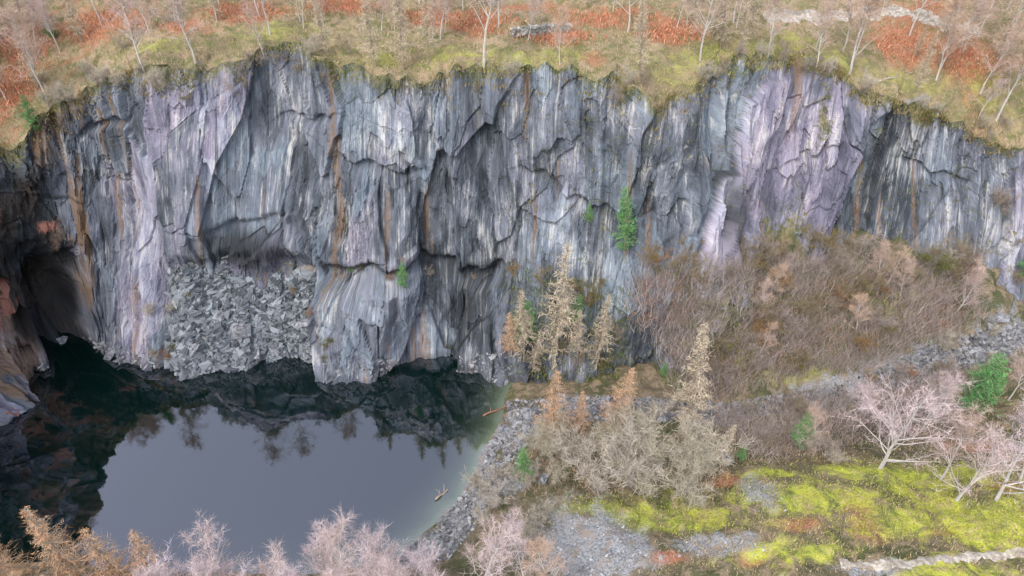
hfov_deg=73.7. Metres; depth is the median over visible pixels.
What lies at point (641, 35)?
larch tree
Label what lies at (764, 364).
shrub
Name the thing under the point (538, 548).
birch tree
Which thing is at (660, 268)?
shrub
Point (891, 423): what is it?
birch tree
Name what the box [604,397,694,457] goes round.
shrub
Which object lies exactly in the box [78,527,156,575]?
larch tree
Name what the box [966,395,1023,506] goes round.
birch tree
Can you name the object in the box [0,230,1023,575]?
ground
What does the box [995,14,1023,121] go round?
birch tree
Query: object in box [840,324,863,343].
shrub
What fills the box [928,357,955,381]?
shrub
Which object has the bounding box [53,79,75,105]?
shrub
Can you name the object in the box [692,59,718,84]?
shrub
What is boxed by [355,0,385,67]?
larch tree
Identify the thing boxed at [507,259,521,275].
shrub
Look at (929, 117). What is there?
shrub
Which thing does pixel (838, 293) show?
shrub
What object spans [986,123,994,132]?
shrub
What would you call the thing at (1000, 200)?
shrub
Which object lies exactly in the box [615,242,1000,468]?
brushwood
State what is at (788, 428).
shrub
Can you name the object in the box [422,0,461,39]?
birch tree
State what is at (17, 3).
larch tree
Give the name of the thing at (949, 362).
shrub
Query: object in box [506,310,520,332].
shrub
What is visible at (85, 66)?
shrub
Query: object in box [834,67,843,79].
shrub
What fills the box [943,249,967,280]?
shrub
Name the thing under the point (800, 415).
shrub
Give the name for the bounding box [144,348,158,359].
shrub
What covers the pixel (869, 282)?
shrub
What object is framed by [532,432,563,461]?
shrub
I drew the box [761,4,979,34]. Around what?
stone wall
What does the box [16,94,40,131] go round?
pine tree
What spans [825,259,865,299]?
shrub
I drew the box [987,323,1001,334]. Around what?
boulder
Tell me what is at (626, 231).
pine tree
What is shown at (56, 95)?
shrub
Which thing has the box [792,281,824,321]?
shrub
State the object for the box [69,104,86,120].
shrub
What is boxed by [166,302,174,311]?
shrub
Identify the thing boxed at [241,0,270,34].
birch tree
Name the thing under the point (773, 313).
shrub
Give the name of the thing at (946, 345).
shrub
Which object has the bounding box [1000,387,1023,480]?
birch tree
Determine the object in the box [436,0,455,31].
birch tree
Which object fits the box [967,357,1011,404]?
pine tree
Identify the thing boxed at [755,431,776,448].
shrub
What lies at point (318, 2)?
birch tree
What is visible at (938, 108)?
shrub
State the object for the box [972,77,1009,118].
birch tree
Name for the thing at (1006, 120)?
shrub
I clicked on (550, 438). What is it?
shrub
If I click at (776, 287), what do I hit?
shrub
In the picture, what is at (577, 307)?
pine tree
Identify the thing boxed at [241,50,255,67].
shrub
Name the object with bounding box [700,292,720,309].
shrub
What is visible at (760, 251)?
shrub
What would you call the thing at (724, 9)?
larch tree
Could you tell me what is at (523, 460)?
pine tree
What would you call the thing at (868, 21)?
birch tree
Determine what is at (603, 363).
shrub
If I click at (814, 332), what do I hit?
shrub
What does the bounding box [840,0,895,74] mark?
birch tree
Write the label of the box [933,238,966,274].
shrub
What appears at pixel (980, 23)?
birch tree
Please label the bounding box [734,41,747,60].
shrub
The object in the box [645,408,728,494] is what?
shrub
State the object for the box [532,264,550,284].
shrub
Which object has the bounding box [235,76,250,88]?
shrub
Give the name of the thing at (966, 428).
birch tree
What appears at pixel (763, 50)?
shrub
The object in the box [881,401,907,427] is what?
shrub
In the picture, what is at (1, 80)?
birch tree
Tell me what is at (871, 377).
shrub
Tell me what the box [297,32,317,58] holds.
shrub
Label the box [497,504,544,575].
birch tree
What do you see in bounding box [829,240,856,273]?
shrub
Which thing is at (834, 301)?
shrub
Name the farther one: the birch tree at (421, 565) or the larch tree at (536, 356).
the larch tree at (536, 356)
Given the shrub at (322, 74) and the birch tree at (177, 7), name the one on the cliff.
the shrub at (322, 74)
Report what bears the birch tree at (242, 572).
on the ground at (652, 532)
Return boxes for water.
[0,331,512,573]
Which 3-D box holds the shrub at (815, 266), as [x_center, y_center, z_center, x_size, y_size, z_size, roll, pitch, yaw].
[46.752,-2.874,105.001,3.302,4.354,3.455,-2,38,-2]
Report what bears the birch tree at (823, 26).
on the plateau terrain at (228, 29)
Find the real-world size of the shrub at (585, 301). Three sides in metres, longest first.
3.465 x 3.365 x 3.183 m
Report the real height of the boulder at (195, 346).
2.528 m
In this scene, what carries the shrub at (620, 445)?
on the ground at (652, 532)
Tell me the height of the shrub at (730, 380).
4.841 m
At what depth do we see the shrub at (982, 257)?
105.15 m
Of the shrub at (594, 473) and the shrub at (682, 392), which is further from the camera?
the shrub at (682, 392)
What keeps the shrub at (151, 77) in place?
on the cliff
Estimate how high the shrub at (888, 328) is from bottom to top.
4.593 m
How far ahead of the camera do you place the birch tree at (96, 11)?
116.60 m
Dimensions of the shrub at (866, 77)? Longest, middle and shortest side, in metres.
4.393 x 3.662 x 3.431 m
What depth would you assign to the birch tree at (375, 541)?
70.99 m
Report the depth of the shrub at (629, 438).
86.81 m
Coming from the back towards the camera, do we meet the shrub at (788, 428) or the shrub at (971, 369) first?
the shrub at (971, 369)
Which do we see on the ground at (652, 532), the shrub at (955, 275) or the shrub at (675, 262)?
the shrub at (955, 275)
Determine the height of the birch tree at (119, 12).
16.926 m
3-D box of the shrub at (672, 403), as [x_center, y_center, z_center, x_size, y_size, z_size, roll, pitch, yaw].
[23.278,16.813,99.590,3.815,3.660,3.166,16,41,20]
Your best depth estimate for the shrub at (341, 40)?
105.47 m
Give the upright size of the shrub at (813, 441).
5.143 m
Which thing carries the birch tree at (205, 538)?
on the ground at (652, 532)
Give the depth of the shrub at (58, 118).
109.37 m
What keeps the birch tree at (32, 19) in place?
on the plateau terrain at (228, 29)
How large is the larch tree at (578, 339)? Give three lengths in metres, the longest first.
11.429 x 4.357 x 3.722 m
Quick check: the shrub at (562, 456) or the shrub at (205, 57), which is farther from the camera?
the shrub at (205, 57)
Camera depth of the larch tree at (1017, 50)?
109.61 m
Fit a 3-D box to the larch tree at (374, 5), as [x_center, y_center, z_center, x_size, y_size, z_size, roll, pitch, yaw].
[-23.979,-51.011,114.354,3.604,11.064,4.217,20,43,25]
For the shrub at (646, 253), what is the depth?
100.97 m
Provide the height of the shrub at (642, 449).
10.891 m
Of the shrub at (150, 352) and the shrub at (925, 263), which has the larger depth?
the shrub at (150, 352)
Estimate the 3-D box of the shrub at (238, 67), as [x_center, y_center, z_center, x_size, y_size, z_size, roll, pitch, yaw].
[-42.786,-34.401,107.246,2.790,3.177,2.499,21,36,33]
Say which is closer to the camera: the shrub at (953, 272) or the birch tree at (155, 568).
the birch tree at (155, 568)
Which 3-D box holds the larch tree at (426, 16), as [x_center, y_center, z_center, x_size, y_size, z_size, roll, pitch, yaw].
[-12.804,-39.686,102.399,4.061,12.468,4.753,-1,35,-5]
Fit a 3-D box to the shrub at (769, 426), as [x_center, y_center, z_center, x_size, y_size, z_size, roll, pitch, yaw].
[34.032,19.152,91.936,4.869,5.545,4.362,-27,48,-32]
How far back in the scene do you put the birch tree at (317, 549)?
74.58 m
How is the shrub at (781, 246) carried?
on the ground at (652, 532)
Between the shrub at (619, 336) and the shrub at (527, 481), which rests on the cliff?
the shrub at (619, 336)
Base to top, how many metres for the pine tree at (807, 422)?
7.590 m
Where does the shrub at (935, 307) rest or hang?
on the ground at (652, 532)
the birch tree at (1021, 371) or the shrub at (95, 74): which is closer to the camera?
the birch tree at (1021, 371)
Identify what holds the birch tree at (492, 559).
on the ground at (652, 532)
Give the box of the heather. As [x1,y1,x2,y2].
[501,261,982,390]
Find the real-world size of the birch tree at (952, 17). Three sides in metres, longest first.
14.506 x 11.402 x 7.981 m
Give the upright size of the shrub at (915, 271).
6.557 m
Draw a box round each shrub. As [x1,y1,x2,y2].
[33,89,59,108]
[37,72,46,84]
[43,80,66,103]
[51,76,63,92]
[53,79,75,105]
[56,111,66,123]
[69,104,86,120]
[75,92,86,107]
[76,58,94,75]
[85,66,104,86]
[94,60,114,80]
[107,29,130,50]
[107,65,128,88]
[121,63,132,76]
[133,62,143,73]
[134,78,145,96]
[139,302,156,316]
[142,65,163,88]
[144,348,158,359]
[147,61,167,87]
[152,77,169,95]
[156,349,171,360]
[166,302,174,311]
[182,94,191,104]
[196,48,210,59]
[220,79,235,95]
[233,59,245,75]
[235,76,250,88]
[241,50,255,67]
[255,47,267,65]
[291,56,302,71]
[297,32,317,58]
[303,306,312,317]
[308,29,328,51]
[318,69,328,83]
[332,34,354,55]
[339,269,349,281]
[459,465,490,497]
[472,501,493,524]
[476,476,514,509]
[483,464,507,481]
[501,55,520,78]
[505,462,520,482]
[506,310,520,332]
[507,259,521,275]
[514,506,552,538]
[517,425,541,451]
[520,465,534,487]
[524,456,539,482]
[525,350,534,361]
[527,418,551,450]
[531,405,572,457]
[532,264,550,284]
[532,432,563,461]
[534,492,557,516]
[542,424,573,461]
[543,456,574,484]
[546,421,597,466]
[552,339,569,356]
[553,430,577,457]
[561,277,585,296]
[561,434,624,494]
[576,291,593,306]
[581,278,605,303]
[589,424,645,480]
[591,402,637,457]
[595,351,616,372]
[596,410,669,490]
[601,399,679,464]
[602,428,678,504]
[604,318,628,340]
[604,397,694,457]
[608,83,624,104]
[611,414,650,461]
[613,57,640,84]
[634,63,652,85]
[634,246,655,268]
[640,239,662,265]
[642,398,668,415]
[644,252,660,268]
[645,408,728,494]
[652,259,666,275]
[655,98,669,111]
[655,246,674,267]
[656,299,679,319]
[657,449,720,509]
[660,393,684,409]
[663,90,675,104]
[666,430,724,484]
[667,253,681,273]
[667,412,761,471]
[669,298,697,317]
[676,228,706,265]
[676,384,690,401]
[677,272,691,289]
[687,266,710,286]
[687,297,705,314]
[691,249,715,270]
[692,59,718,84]
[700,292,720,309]
[707,343,732,359]
[708,330,739,353]
[709,359,724,376]
[711,58,730,80]
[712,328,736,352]
[714,360,734,385]
[718,333,737,352]
[726,252,748,277]
[729,234,763,273]
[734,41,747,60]
[736,397,759,413]
[737,321,766,351]
[737,348,759,371]
[744,308,768,325]
[745,264,760,282]
[746,339,776,371]
[747,314,778,339]
[750,233,798,263]
[751,292,786,326]
[752,283,780,325]
[752,406,778,446]
[752,409,778,443]
[753,228,787,256]
[753,329,774,347]
[755,38,777,60]
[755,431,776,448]
[756,254,771,272]
[764,314,791,337]
[767,279,796,295]
[767,303,791,316]
[768,267,798,293]
[770,235,791,256]
[775,356,796,375]
[777,244,797,275]
[777,407,804,441]
[778,269,799,278]
[779,43,791,62]
[779,307,809,336]
[782,388,809,413]
[788,350,809,372]
[791,396,828,421]
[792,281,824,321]
[792,345,817,362]
[793,408,803,419]
[793,429,826,452]
[798,58,818,72]
[798,221,839,259]
[800,303,827,327]
[805,60,824,77]
[805,317,833,341]
[809,259,828,274]
[810,292,823,315]
[818,282,850,315]
[818,433,845,457]
[820,54,841,76]
[821,441,850,462]
[822,225,844,251]
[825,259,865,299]
[826,239,847,265]
[827,245,852,273]
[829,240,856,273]
[829,274,865,310]
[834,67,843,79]
[837,230,863,254]
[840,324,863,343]
[840,396,867,435]
[841,284,876,303]
[850,221,887,263]
[850,333,880,355]
[851,302,885,327]
[853,275,888,293]
[854,67,880,89]
[855,263,897,292]
[858,83,874,94]
[863,366,878,383]
[866,259,877,283]
[869,235,909,261]
[872,243,896,263]
[874,310,899,333]
[877,321,898,339]
[879,284,896,295]
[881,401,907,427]
[883,244,905,267]
[888,266,915,291]
[889,355,910,376]
[891,252,921,284]
[893,367,904,384]
[904,363,918,377]
[906,257,928,287]
[910,255,929,272]
[911,246,951,268]
[913,93,932,109]
[919,227,953,270]
[922,107,936,125]
[925,293,946,316]
[927,285,963,306]
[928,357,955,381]
[932,357,958,372]
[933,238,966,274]
[933,257,961,281]
[935,102,946,112]
[936,332,959,351]
[939,327,967,347]
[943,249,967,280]
[943,330,963,348]
[946,231,983,259]
[947,267,961,281]
[949,246,984,270]
[954,365,976,384]
[957,242,1001,268]
[960,250,983,273]
[963,361,978,374]
[970,130,980,144]
[975,108,995,129]
[983,317,1003,336]
[985,127,997,139]
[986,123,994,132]
[987,351,1001,358]
[990,189,1004,208]
[991,184,1014,202]
[995,190,1023,207]
[1000,109,1017,131]
[1000,203,1014,216]
[1004,350,1022,364]
[1007,265,1023,285]
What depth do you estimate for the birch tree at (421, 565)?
68.56 m
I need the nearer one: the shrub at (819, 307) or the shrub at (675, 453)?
the shrub at (675, 453)
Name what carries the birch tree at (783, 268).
on the ground at (652, 532)
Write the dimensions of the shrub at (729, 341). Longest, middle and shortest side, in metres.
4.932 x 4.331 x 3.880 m
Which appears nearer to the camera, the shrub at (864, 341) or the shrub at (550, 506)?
the shrub at (550, 506)
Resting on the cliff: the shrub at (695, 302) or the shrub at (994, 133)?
the shrub at (695, 302)
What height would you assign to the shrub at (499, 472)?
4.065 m
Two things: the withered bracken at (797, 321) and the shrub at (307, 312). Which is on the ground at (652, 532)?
the withered bracken at (797, 321)
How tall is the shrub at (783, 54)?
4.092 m
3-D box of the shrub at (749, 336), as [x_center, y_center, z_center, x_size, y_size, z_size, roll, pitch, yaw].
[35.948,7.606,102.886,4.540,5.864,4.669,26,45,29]
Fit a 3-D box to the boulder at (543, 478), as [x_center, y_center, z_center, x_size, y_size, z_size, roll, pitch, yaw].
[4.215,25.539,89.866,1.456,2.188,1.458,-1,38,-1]
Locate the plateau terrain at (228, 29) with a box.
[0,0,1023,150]
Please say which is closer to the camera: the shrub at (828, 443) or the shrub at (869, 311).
the shrub at (828, 443)
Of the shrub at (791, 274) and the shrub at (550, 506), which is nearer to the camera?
the shrub at (550, 506)
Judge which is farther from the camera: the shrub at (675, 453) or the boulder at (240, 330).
the boulder at (240, 330)
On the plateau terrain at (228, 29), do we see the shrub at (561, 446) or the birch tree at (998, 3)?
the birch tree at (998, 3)
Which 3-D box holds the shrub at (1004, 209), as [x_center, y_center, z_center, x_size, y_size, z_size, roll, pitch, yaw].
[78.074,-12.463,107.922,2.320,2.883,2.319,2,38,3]
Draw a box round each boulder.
[56,336,67,343]
[103,342,114,359]
[188,343,199,358]
[212,310,223,322]
[230,322,253,339]
[254,346,260,358]
[268,342,282,356]
[295,317,314,328]
[481,472,492,481]
[500,425,514,436]
[522,407,534,421]
[539,473,548,483]
[557,393,566,402]
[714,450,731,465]
[914,343,934,356]
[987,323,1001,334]
[991,313,1010,323]
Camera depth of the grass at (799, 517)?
81.46 m
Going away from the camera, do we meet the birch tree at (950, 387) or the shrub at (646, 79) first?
the birch tree at (950, 387)
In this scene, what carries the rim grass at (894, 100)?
on the plateau terrain at (228, 29)
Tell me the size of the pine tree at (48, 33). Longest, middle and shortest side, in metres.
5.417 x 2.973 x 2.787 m
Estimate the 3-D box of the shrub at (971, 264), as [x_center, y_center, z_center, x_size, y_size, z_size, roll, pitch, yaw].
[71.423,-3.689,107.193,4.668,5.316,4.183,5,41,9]
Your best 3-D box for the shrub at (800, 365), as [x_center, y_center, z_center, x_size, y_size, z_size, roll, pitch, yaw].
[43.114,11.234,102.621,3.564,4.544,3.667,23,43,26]
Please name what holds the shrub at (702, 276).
on the cliff
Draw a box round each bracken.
[0,0,1020,113]
[629,271,978,386]
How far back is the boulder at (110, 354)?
113.88 m
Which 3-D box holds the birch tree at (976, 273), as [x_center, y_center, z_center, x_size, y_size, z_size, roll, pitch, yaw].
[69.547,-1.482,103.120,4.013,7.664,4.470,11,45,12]
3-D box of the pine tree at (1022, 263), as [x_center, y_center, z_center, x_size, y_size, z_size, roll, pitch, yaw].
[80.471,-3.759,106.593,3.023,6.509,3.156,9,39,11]
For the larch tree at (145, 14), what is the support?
on the plateau terrain at (228, 29)
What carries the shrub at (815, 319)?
on the ground at (652, 532)
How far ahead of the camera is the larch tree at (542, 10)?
112.11 m
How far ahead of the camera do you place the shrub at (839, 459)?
86.03 m
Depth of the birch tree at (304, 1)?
112.16 m
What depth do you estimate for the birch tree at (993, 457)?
74.39 m
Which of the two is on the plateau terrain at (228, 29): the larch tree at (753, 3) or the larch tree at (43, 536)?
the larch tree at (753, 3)
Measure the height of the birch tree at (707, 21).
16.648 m
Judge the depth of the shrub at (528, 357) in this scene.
106.55 m
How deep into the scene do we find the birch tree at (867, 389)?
90.19 m
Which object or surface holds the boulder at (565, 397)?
on the ground at (652, 532)
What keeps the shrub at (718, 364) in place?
on the ground at (652, 532)
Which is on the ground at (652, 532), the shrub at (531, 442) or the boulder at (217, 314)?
the shrub at (531, 442)
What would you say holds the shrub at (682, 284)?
on the cliff
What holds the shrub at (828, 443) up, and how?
on the ground at (652, 532)
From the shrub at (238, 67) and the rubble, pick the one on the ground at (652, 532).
the rubble
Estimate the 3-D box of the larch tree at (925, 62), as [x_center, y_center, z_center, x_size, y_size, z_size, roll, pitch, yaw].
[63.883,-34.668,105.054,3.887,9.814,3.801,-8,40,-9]
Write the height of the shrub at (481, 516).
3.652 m
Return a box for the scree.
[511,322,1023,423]
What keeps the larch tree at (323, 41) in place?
on the plateau terrain at (228, 29)
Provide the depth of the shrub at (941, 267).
104.16 m
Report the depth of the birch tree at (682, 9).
108.58 m
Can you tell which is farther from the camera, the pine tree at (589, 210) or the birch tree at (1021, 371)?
the pine tree at (589, 210)
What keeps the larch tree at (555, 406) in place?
on the ground at (652, 532)
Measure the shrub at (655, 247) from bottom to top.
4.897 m
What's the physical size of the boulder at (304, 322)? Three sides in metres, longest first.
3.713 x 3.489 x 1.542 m
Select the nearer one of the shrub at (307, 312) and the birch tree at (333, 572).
the birch tree at (333, 572)
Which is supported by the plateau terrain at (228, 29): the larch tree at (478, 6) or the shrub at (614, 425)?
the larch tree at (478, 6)
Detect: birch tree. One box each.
[0,0,52,102]
[0,65,6,99]
[11,0,50,41]
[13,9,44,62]
[19,0,57,43]
[26,0,60,51]
[91,0,102,24]
[95,0,161,70]
[114,565,164,575]
[123,0,149,30]
[132,536,192,575]
[143,0,211,63]
[170,513,254,575]
[174,553,237,575]
[186,544,244,575]
[234,0,268,56]
[234,557,257,575]
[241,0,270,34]
[247,538,300,575]
[265,560,306,575]
[290,0,313,28]
[297,518,346,575]
[298,505,368,575]
[310,0,327,27]
[316,548,371,575]
[344,534,400,575]
[351,517,411,575]
[369,0,391,30]
[370,554,416,575]
[383,0,407,30]
[398,539,446,575]
[419,0,457,38]
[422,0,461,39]
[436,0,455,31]
[456,514,522,575]
[462,0,514,67]
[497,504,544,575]
[498,1,499,27]
[505,527,574,575]
[517,0,546,39]
[547,1,576,64]
[610,0,639,31]
[671,0,692,27]
[679,0,748,60]
[729,0,743,28]
[733,0,745,22]
[750,279,777,318]
[753,320,778,357]
[754,0,800,56]
[760,261,790,292]
[798,0,838,66]
[799,400,833,455]
[808,0,855,50]
[818,0,872,51]
[828,373,974,469]
[830,293,875,335]
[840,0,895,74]
[841,0,893,71]
[845,378,883,424]
[858,237,901,284]
[883,242,917,287]
[890,255,919,294]
[908,0,942,35]
[915,417,1023,506]
[919,367,976,432]
[919,401,993,480]
[928,0,994,67]
[930,0,982,80]
[952,266,989,315]
[957,0,1007,53]
[961,257,988,294]
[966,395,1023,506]
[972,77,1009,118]
[974,16,1023,93]
[978,0,1014,36]
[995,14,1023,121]
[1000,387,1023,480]
[1003,0,1023,40]
[1007,346,1023,400]
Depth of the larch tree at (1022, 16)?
110.92 m
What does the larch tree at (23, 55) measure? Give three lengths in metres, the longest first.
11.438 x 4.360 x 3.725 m
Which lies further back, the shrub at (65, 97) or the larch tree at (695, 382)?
the shrub at (65, 97)
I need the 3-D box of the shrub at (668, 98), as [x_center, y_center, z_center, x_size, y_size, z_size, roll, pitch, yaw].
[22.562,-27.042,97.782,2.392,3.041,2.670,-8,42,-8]
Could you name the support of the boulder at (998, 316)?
on the ground at (652, 532)
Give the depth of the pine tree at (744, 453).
88.06 m
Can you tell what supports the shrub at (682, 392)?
on the ground at (652, 532)
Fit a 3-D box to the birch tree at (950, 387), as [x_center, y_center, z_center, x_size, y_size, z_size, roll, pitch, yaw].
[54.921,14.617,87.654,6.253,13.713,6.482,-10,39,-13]
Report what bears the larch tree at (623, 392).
on the ground at (652, 532)
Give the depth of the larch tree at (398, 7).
101.91 m
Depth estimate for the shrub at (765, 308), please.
103.08 m
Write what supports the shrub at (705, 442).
on the ground at (652, 532)
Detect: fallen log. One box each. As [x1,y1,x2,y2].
[435,489,447,499]
[483,405,506,416]
[878,72,912,82]
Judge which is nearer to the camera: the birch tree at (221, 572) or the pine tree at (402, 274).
the birch tree at (221, 572)
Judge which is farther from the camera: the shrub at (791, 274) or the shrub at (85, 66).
the shrub at (85, 66)
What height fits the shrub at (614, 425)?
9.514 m
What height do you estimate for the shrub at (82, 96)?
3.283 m
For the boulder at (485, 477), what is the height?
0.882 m
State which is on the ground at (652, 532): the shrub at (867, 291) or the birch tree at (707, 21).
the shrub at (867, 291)
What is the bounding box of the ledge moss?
[496,59,1007,382]
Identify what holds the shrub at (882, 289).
on the ground at (652, 532)
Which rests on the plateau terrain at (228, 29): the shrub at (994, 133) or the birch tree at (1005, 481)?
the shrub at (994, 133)
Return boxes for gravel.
[539,477,785,575]
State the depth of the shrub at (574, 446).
88.89 m
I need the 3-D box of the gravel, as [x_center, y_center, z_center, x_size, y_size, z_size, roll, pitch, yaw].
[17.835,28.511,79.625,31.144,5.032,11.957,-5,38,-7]
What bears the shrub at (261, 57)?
on the plateau terrain at (228, 29)
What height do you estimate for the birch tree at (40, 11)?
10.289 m
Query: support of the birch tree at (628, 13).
on the plateau terrain at (228, 29)
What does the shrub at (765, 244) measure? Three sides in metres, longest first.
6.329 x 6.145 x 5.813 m
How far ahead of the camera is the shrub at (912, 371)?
100.10 m
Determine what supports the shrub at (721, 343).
on the ground at (652, 532)
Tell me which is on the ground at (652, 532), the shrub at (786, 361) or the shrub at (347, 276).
the shrub at (786, 361)
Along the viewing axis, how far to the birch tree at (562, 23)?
99.83 m
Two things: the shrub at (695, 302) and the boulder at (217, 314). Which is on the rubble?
the boulder at (217, 314)
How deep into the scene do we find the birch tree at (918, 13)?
113.74 m
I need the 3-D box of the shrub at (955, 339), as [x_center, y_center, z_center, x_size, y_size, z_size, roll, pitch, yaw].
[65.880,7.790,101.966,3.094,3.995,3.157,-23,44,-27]
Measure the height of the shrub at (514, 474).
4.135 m
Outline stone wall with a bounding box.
[509,23,571,37]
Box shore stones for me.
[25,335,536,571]
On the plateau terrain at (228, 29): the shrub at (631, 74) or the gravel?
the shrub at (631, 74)
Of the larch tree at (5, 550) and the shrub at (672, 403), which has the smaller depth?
the larch tree at (5, 550)
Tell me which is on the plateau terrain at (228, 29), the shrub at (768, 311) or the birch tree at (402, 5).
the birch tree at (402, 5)
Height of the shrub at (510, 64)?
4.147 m
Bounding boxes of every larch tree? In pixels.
[0,539,35,575]
[0,547,50,575]
[7,0,33,38]
[9,568,41,575]
[13,19,44,85]
[19,505,125,575]
[28,506,97,575]
[59,0,91,42]
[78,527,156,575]
[123,531,178,575]
[137,0,161,28]
[209,0,223,21]
[309,0,334,55]
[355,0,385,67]
[368,0,379,16]
[384,0,420,70]
[417,0,437,63]
[474,0,482,18]
[498,312,521,356]
[506,290,539,362]
[528,337,542,376]
[532,240,583,370]
[532,371,576,442]
[536,0,547,22]
[567,390,592,436]
[569,309,589,361]
[585,294,615,368]
[599,368,637,431]
[626,0,652,70]
[634,1,648,36]
[664,321,718,433]
[697,425,736,478]
[706,0,728,37]
[706,0,736,46]
[732,0,752,48]
[739,0,767,41]
[907,31,938,91]
[910,23,929,57]
[936,0,963,37]
[985,1,1003,44]
[989,0,1023,58]
[996,33,1023,87]
[1008,10,1023,56]
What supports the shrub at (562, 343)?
on the cliff
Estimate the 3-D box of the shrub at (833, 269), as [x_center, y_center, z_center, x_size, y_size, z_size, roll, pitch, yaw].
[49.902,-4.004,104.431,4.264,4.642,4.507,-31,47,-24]
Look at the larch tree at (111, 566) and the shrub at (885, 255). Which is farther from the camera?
the shrub at (885, 255)
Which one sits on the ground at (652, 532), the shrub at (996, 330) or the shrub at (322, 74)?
the shrub at (996, 330)
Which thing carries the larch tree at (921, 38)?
on the plateau terrain at (228, 29)
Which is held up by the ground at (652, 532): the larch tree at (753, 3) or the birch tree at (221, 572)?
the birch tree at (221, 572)
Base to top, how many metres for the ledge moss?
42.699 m
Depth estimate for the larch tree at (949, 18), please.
113.28 m
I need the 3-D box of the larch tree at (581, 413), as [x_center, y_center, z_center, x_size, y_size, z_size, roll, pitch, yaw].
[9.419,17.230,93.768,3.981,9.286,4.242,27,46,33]
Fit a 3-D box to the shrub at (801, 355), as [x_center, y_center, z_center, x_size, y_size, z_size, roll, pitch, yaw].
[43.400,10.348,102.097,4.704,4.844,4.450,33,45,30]
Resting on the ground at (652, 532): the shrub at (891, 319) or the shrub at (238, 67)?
the shrub at (891, 319)
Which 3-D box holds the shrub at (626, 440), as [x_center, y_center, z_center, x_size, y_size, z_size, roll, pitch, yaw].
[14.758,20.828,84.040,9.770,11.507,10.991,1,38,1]
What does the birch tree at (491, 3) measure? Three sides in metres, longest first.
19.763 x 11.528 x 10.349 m
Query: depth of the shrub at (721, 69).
102.27 m
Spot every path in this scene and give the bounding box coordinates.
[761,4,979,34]
[839,546,1023,571]
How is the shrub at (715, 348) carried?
on the ground at (652, 532)
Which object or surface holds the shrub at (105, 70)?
on the plateau terrain at (228, 29)
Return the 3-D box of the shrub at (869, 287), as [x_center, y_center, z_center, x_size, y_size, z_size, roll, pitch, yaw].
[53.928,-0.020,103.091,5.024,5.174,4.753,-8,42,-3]
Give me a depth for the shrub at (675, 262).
99.99 m
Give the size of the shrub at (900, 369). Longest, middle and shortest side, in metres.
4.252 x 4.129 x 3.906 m
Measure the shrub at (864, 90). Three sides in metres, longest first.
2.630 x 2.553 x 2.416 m
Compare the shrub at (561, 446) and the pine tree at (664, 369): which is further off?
the pine tree at (664, 369)
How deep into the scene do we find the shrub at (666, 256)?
100.90 m
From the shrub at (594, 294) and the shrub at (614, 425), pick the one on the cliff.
the shrub at (594, 294)
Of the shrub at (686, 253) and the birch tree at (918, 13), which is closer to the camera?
the shrub at (686, 253)
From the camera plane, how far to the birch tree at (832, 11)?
105.69 m
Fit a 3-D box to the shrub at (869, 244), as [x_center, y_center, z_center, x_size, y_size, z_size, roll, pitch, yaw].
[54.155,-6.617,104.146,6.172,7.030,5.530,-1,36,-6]
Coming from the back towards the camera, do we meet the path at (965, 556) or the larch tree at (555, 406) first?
the larch tree at (555, 406)
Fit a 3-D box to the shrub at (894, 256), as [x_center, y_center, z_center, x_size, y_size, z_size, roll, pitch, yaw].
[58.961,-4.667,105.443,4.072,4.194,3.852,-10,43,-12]
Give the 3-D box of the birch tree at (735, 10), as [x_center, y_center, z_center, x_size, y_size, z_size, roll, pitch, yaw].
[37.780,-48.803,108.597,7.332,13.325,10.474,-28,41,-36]
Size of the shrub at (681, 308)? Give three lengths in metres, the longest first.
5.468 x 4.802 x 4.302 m
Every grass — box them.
[0,39,1023,172]
[263,41,1023,557]
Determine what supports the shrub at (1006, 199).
on the cliff
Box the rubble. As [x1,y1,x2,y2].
[163,260,316,380]
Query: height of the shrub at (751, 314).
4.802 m
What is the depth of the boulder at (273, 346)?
113.73 m
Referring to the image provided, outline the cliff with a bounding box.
[0,41,1023,425]
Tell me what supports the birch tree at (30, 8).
on the plateau terrain at (228, 29)
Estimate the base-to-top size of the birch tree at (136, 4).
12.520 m
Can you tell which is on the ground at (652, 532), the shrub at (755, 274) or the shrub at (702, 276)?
the shrub at (755, 274)
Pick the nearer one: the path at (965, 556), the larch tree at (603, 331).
the path at (965, 556)
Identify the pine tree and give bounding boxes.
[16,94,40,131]
[41,13,59,38]
[396,262,410,288]
[512,446,535,482]
[513,300,541,340]
[567,294,584,323]
[583,204,594,221]
[608,185,640,255]
[660,363,667,375]
[736,446,747,461]
[790,410,818,450]
[949,349,1012,416]
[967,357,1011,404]
[1015,261,1023,278]
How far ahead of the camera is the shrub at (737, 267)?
102.09 m
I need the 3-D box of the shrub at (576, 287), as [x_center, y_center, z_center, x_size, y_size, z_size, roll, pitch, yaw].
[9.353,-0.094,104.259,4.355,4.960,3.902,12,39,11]
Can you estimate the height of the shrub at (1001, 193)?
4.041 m
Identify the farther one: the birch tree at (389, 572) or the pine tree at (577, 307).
the pine tree at (577, 307)
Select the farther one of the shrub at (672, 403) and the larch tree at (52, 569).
the shrub at (672, 403)
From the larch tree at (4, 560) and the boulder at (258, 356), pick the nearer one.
the larch tree at (4, 560)
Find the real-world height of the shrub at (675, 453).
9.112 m
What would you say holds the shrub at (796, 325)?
on the ground at (652, 532)
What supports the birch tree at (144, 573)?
on the ground at (652, 532)

